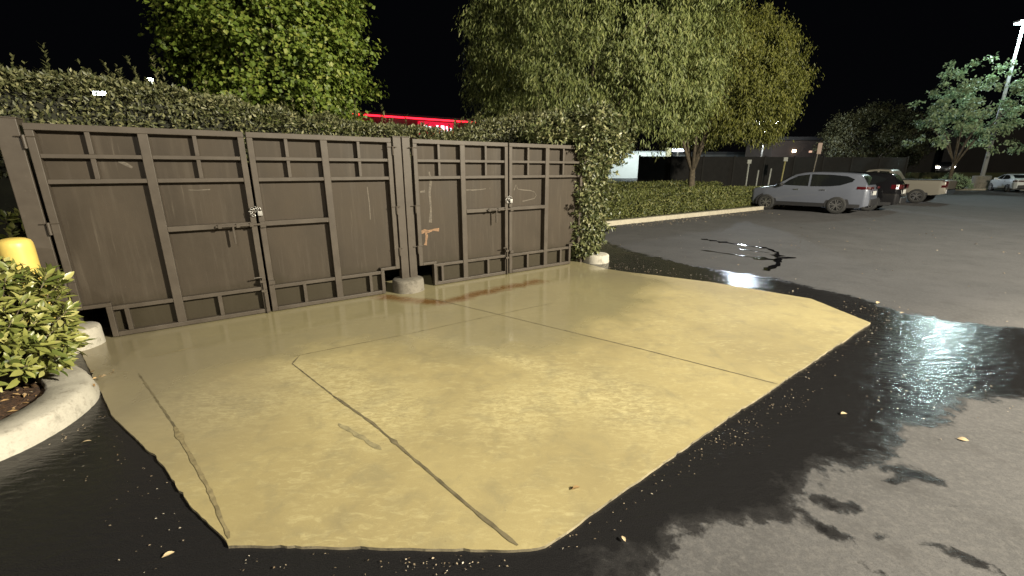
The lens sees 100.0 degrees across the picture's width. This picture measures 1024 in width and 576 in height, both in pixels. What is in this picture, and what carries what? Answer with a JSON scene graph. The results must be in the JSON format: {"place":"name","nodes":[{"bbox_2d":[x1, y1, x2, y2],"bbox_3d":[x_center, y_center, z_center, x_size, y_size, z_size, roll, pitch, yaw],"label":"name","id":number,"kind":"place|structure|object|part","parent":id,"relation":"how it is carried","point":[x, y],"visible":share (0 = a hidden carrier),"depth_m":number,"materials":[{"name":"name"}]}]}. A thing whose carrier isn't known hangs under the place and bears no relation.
{"place":"outdoors","nodes":[
{"label":"outdoors","id":0,"kind":"place"},
{"bbox_2d":[353,111,484,139],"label":"shop building","id":1,"kind":"structure","parent":0,"point":[440,122],"depth_m":44.48,"materials":[{"name":"red"}]},
{"bbox_2d":[0,178,1023,575],"bbox_3d":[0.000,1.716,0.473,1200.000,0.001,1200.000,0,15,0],"label":"asphalt ground","id":2,"kind":"structure","parent":0,"point":[880,476],"depth_m":2.70,"materials":[{"name":"black asphalt"}]},
{"bbox_2d":[0,207,25,238],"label":"leafy shrub","id":3,"kind":"object","parent":2,"relation":"on","point":[11,226],"visible":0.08,"depth_m":4.62,"materials":[{"name":"green plant"}]},
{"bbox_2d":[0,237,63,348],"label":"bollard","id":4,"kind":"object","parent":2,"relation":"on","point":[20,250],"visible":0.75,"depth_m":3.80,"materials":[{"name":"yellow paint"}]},
{"bbox_2d":[0,359,100,460],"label":"island kerb","id":5,"kind":"structure","parent":2,"relation":"on","point":[63,401],"depth_m":3.07,"materials":[{"name":"concrete"}]},
{"bbox_2d":[0,377,44,419],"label":"mulch bed","id":6,"kind":"object","parent":5,"relation":"in","point":[17,400],"visible":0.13,"depth_m":3.30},
{"bbox_2d":[0,256,94,391],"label":"leafy shrub","id":7,"kind":"object","parent":6,"relation":"on","point":[38,338],"visible":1,"depth_m":3.23,"materials":[{"name":"green plant"}]},
{"bbox_2d":[0,370,112,415],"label":"mulch chips","id":8,"kind":"object","parent":6,"relation":"on","point":[25,394],"visible":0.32,"depth_m":3.35,"materials":[{"name":"brown wood"}]},
{"bbox_2d":[163,551,173,556],"bbox_3d":[-1.642,1.270,2.049,0.040,0.009,0.031,-2,16,-7],"label":"fallen leaf","id":9,"kind":"object","parent":2,"relation":"on","point":[167,553],"visible":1,"depth_m":2.05,"materials":[{"name":"beige plant"}]},
{"bbox_2d":[136,0,388,134],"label":"maple tree","id":10,"kind":"object","parent":2,"relation":"on","point":[226,40],"visible":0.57,"depth_m":9.28,"materials":[{"name":"green plant"}]},
{"bbox_2d":[0,42,610,317],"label":"hedge","id":11,"kind":"object","parent":2,"relation":"on","point":[64,104],"visible":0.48,"depth_m":5.21,"materials":[{"name":"green plant"}]},
{"bbox_2d":[78,249,572,321],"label":"enclosure wall","id":12,"kind":"structure","parent":2,"relation":"on","point":[89,315],"depth_m":4.98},
{"bbox_2d":[82,259,869,552],"bbox_3d":[-0.734,0.236,5.896,8.151,0.070,7.354,-12,19,-36],"label":"concrete pad","id":13,"kind":"object","parent":2,"relation":"on","point":[504,413],"visible":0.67,"depth_m":3.46,"materials":[{"name":"beige concrete"}]},
{"bbox_2d":[71,321,105,353],"bbox_3d":[-4.523,0.522,4.429,0.459,0.239,0.459,0,15,0],"label":"post footing","id":14,"kind":"object","parent":13,"relation":"on","point":[92,329],"visible":0.29,"depth_m":4.43,"materials":[{"name":"concrete"}]},
{"bbox_2d":[0,116,78,322],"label":"gate post","id":15,"kind":"object","parent":14,"relation":"on","point":[16,155],"visible":0.68,"depth_m":4.09,"materials":[{"name":"brown paint"}]},
{"bbox_2d":[14,122,270,336],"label":"swing gate","id":16,"kind":"structure","parent":15,"relation":"attached to","point":[153,229],"depth_m":4.70,"materials":[{"name":"brown paint"}]},
{"bbox_2d":[249,206,262,216],"bbox_3d":[-3.074,-0.918,5.144,0.138,0.125,0.027,-10,19,-33],"label":"padlock","id":17,"kind":"object","parent":16,"relation":"hanging from","point":[259,213],"visible":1,"depth_m":5.15,"materials":[{"name":"metal"}]},
{"bbox_2d":[392,275,424,293],"bbox_3d":[-1.572,-0.045,6.513,0.479,0.224,0.479,0,15,0],"label":"post footing","id":18,"kind":"object","parent":13,"relation":"on","point":[411,285],"visible":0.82,"depth_m":6.34,"materials":[{"name":"grey concrete"}]},
{"bbox_2d":[389,136,409,278],"bbox_3d":[-1.630,-1.087,6.261,0.125,2.127,0.123,-10,19,-33],"label":"gate post","id":19,"kind":"object","parent":18,"relation":"on","point":[400,201],"visible":0.78,"depth_m":6.18,"materials":[{"name":"metal"}]},
{"bbox_2d":[245,132,400,310],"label":"swing gate","id":20,"kind":"structure","parent":19,"relation":"attached to","point":[329,210],"depth_m":5.68,"materials":[{"name":"brown paint"}]},
{"bbox_2d":[400,136,417,276],"bbox_3d":[-1.522,-1.107,6.333,0.125,2.127,0.123,-10,19,-33],"label":"gate post","id":21,"kind":"object","parent":18,"relation":"on","point":[408,192],"visible":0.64,"depth_m":6.25,"materials":[{"name":"brown paint"}]},
{"bbox_2d":[408,139,513,284],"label":"swing gate","id":22,"kind":"structure","parent":21,"relation":"attached to","point":[460,195],"depth_m":6.79,"materials":[{"name":"brown paint"}]},
{"bbox_2d":[49,210,1019,575],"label":"leaf litter","id":23,"kind":"object","parent":2,"relation":"on","point":[667,464],"visible":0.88,"depth_m":3.19,"materials":[{"name":"beige plant"}]},
{"bbox_2d":[583,252,608,263],"bbox_3d":[1.670,-0.603,8.613,0.551,0.184,0.551,0,15,0],"label":"post footing","id":24,"kind":"object","parent":2,"relation":"on","point":[600,258],"visible":0.63,"depth_m":8.39,"materials":[{"name":"concrete"}]},
{"bbox_2d":[575,145,587,262],"bbox_3d":[1.363,-1.588,8.292,0.158,2.212,0.158,-10,19,-33],"label":"gate post","id":25,"kind":"object","parent":24,"relation":"on","point":[580,259],"visible":0.16,"depth_m":8.47,"materials":[{"name":"brown paint"}]},
{"bbox_2d":[508,143,584,272],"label":"swing gate","id":26,"kind":"structure","parent":25,"relation":"attached to","point":[541,183],"depth_m":7.69,"materials":[{"name":"brown paint"}]},
{"bbox_2d":[516,97,639,261],"bbox_3d":[1.321,-1.988,8.165,2.775,3.136,0.927,-10,19,-33],"label":"climbing ivy","id":27,"kind":"object","parent":25,"relation":"attached to","point":[601,132],"visible":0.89,"depth_m":7.96,"materials":[{"name":"green plant"}]},
{"bbox_2d":[606,205,757,220],"bbox_3d":[9.629,-5.594,26.849,42.013,0.170,13.844,-11,19,-34],"label":"planting bed","id":28,"kind":"object","parent":2,"relation":"on","point":[680,213],"depth_m":16.84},
{"bbox_2d":[450,0,752,162],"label":"willow tree","id":29,"kind":"object","parent":28,"relation":"on","point":[654,85],"visible":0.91,"depth_m":14.99,"materials":[{"name":"green plant"}]},
{"bbox_2d":[606,180,722,193],"bbox_3d":[6.417,-5.392,23.989,13.999,1.246,3.908,-11,19,-34],"label":"hedge","id":30,"kind":"object","parent":28,"relation":"on","point":[653,184],"visible":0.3,"depth_m":23.95,"materials":[{"name":"green plant"}]},
{"bbox_2d":[598,185,743,219],"bbox_3d":[5.004,-3.322,16.513,12.587,1.128,1.678,-11,19,-34],"label":"hedge","id":31,"kind":"object","parent":28,"relation":"on","point":[638,202],"visible":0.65,"depth_m":16.63,"materials":[{"name":"green plant"}]},
{"bbox_2d":[656,0,824,186],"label":"round tree","id":32,"kind":"object","parent":28,"relation":"on","point":[784,90],"visible":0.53,"depth_m":21.53,"materials":[{"name":"green plant"}]},
{"bbox_2d":[718,185,762,206],"bbox_3d":[11.651,-4.662,21.608,4.444,0.999,2.143,-11,19,-34],"label":"hedge","id":33,"kind":"object","parent":28,"relation":"on","point":[745,198],"visible":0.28,"depth_m":20.21,"materials":[{"name":"green plant"}]},
{"bbox_2d":[745,160,751,185],"bbox_3d":[15.900,-7.474,29.059,0.280,2.320,0.100,0,15,0],"label":"marker stake","id":34,"kind":"object","parent":28,"relation":"on","point":[749,162],"visible":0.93,"depth_m":28.90,"materials":[{"name":"grey"}]},
{"bbox_2d":[767,168,771,185],"bbox_3d":[17.480,-7.226,29.231,0.160,1.753,0.100,0,15,0],"label":"marker stake","id":35,"kind":"object","parent":28,"relation":"on","point":[769,176],"visible":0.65,"depth_m":29.11,"materials":[{"name":"grey"}]},
{"bbox_2d":[780,157,787,181],"bbox_3d":[18.190,-7.492,28.846,0.280,2.472,0.100,0,15,0],"label":"marker stake","id":36,"kind":"object","parent":28,"relation":"on","point":[785,159],"visible":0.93,"depth_m":28.63,"materials":[{"name":"yellow"}]},
{"bbox_2d":[813,143,822,171],"bbox_3d":[21.740,-8.569,30.816,0.400,3.503,0.110,0,15,0],"label":"sign post","id":37,"kind":"object","parent":28,"relation":"on","point":[819,149],"visible":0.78,"depth_m":30.44,"materials":[{"name":"beige metal"}]},
{"bbox_2d":[606,205,792,225],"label":"parking kerb","id":38,"kind":"structure","parent":2,"relation":"on","point":[654,218],"depth_m":16.38,"materials":[{"name":"beige concrete"}]},
{"bbox_2d":[702,239,795,270],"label":"puddle trickles","id":39,"kind":"object","parent":2,"relation":"on","point":[778,259],"visible":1,"depth_m":9.00,"materials":[{"name":"black liquid"}]},
{"bbox_2d":[637,155,909,186],"bbox_3d":[24.500,-10.639,39.633,27.140,3.000,0.170,-2,16,-8],"label":"dark fence","id":40,"kind":"object","parent":2,"relation":"on","point":[729,171],"visible":0.58,"depth_m":39.21,"materials":[{"name":"black"}]},
{"bbox_2d":[750,172,879,213],"bbox_3d":[13.276,-4.311,19.144,2.124,1.692,4.650,-13,20,-39],"label":"parked suv","id":41,"kind":"object","parent":2,"relation":"on","point":[835,192],"visible":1,"depth_m":18.08,"materials":[{"name":"grey paint"}]},
{"bbox_3d":[12.441,-4.725,18.778,0.194,0.485,1.000,-13,20,-39],"label":"side window","id":42,"kind":"part","parent":41,"relation":"part of","materials":[{"name":"black glass"}]},
{"bbox_3d":[13.294,-4.464,17.833,0.197,0.495,1.520,-13,20,-39],"label":"side window","id":43,"kind":"part","parent":41,"relation":"part of","materials":[{"name":"black glass"}]},
{"bbox_3d":[14.611,-4.398,17.527,1.300,0.357,0.220,-13,20,-39],"label":"rear window","id":44,"kind":"part","parent":41,"relation":"part of","materials":[{"name":"black glass"}]},
{"bbox_2d":[793,172,908,210],"bbox_3d":[15.616,-4.651,20.378,2.124,1.692,4.650,-13,20,-39],"label":"parked suv","id":45,"kind":"object","parent":2,"relation":"on","point":[893,188],"visible":0.34,"depth_m":18.57,"materials":[{"name":"black paint"}]},
{"bbox_3d":[15.634,-4.804,19.067,0.197,0.495,1.520,-13,20,-39],"label":"side window","id":46,"kind":"part","parent":45,"relation":"part of","materials":[{"name":"black glass"}]},
{"bbox_3d":[16.951,-4.738,18.761,1.300,0.357,0.220,-13,20,-39],"label":"rear window","id":47,"kind":"part","parent":45,"relation":"part of","materials":[{"name":"black glass"}]},
{"bbox_2d":[812,99,945,167],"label":"dim tree","id":48,"kind":"object","parent":2,"relation":"on","point":[883,138],"visible":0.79,"depth_m":54.89,"materials":[{"name":"green plant"}]},
{"bbox_2d":[866,169,956,202],"bbox_3d":[21.964,-6.071,25.275,2.203,1.826,5.750,-10,18,-33],"label":"pickup truck","id":49,"kind":"object","parent":2,"relation":"on","point":[921,190],"visible":0.42,"depth_m":23.33,"materials":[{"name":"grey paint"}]},
{"bbox_2d":[938,173,973,188],"bbox_3d":[39.571,-9.546,38.404,2.783,1.636,2.763,10,18,33],"label":"bush","id":50,"kind":"object","parent":2,"relation":"on","point":[963,182],"visible":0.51,"depth_m":37.73,"materials":[{"name":"green plant"}]},
{"bbox_2d":[901,52,1023,178],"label":"pale tree","id":51,"kind":"object","parent":2,"relation":"on","point":[972,102],"visible":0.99,"depth_m":35.99,"materials":[{"name":"green plant"}]},
{"bbox_2d":[905,172,1023,179],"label":"raised lot","id":52,"kind":"structure","parent":2,"relation":"on","point":[920,175],"depth_m":56.11,"materials":[{"name":"grey asphalt"}]},
{"bbox_2d":[935,162,956,171],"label":"parked car","id":53,"kind":"object","parent":52,"relation":"on","point":[943,166],"visible":0.69,"depth_m":58.74,"materials":[{"name":"grey paint"}]},
{"bbox_2d":[956,188,1003,189],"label":"curb","id":54,"kind":"structure","parent":2,"relation":"on","point":[977,189],"depth_m":38.24,"materials":[{"name":"beige concrete"}]},
{"bbox_2d":[971,20,1023,188],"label":"lamp post","id":55,"kind":"object","parent":54,"relation":"on","point":[982,180],"visible":0.81,"depth_m":37.85,"materials":[{"name":"grey metal"}]},
{"bbox_2d":[988,174,1023,191],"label":"parked sedan","id":56,"kind":"object","parent":2,"relation":"on","point":[1008,182],"visible":1,"depth_m":35.19,"materials":[{"name":"silver metal"}]},
{"bbox_2d":[0,0,1023,151],"label":"sky","id":57,"kind":"structure","parent":0,"point":[869,51],"materials":[{"name":"black"}]},
{"bbox_2d":[608,148,670,177],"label":"white wall","id":58,"kind":"structure","parent":0,"point":[629,169],"depth_m":91.23,"materials":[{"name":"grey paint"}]},
{"bbox_2d":[672,147,683,155],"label":"wall lamp","id":59,"kind":"object","parent":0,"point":[679,149],"visible":0.38,"depth_m":88.36,"materials":[{"name":"white"}]},
{"bbox_2d":[671,152,744,156],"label":"grey building","id":60,"kind":"structure","parent":0,"point":[724,154],"depth_m":93.51,"materials":[{"name":"grey"}]},
{"bbox_2d":[745,137,877,156],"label":"building","id":61,"kind":"structure","parent":0,"point":[798,147],"depth_m":67.63,"materials":[{"name":"grey"}]},
{"bbox_2d":[874,147,944,171],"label":"building","id":62,"kind":"structure","parent":0,"point":[933,159],"depth_m":76.75,"materials":[{"name":"grey"}]},
{"bbox_2d":[939,125,1023,172],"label":"building","id":63,"kind":"structure","parent":0,"point":[972,159],"depth_m":63.66,"materials":[{"name":"grey"}]}
]}

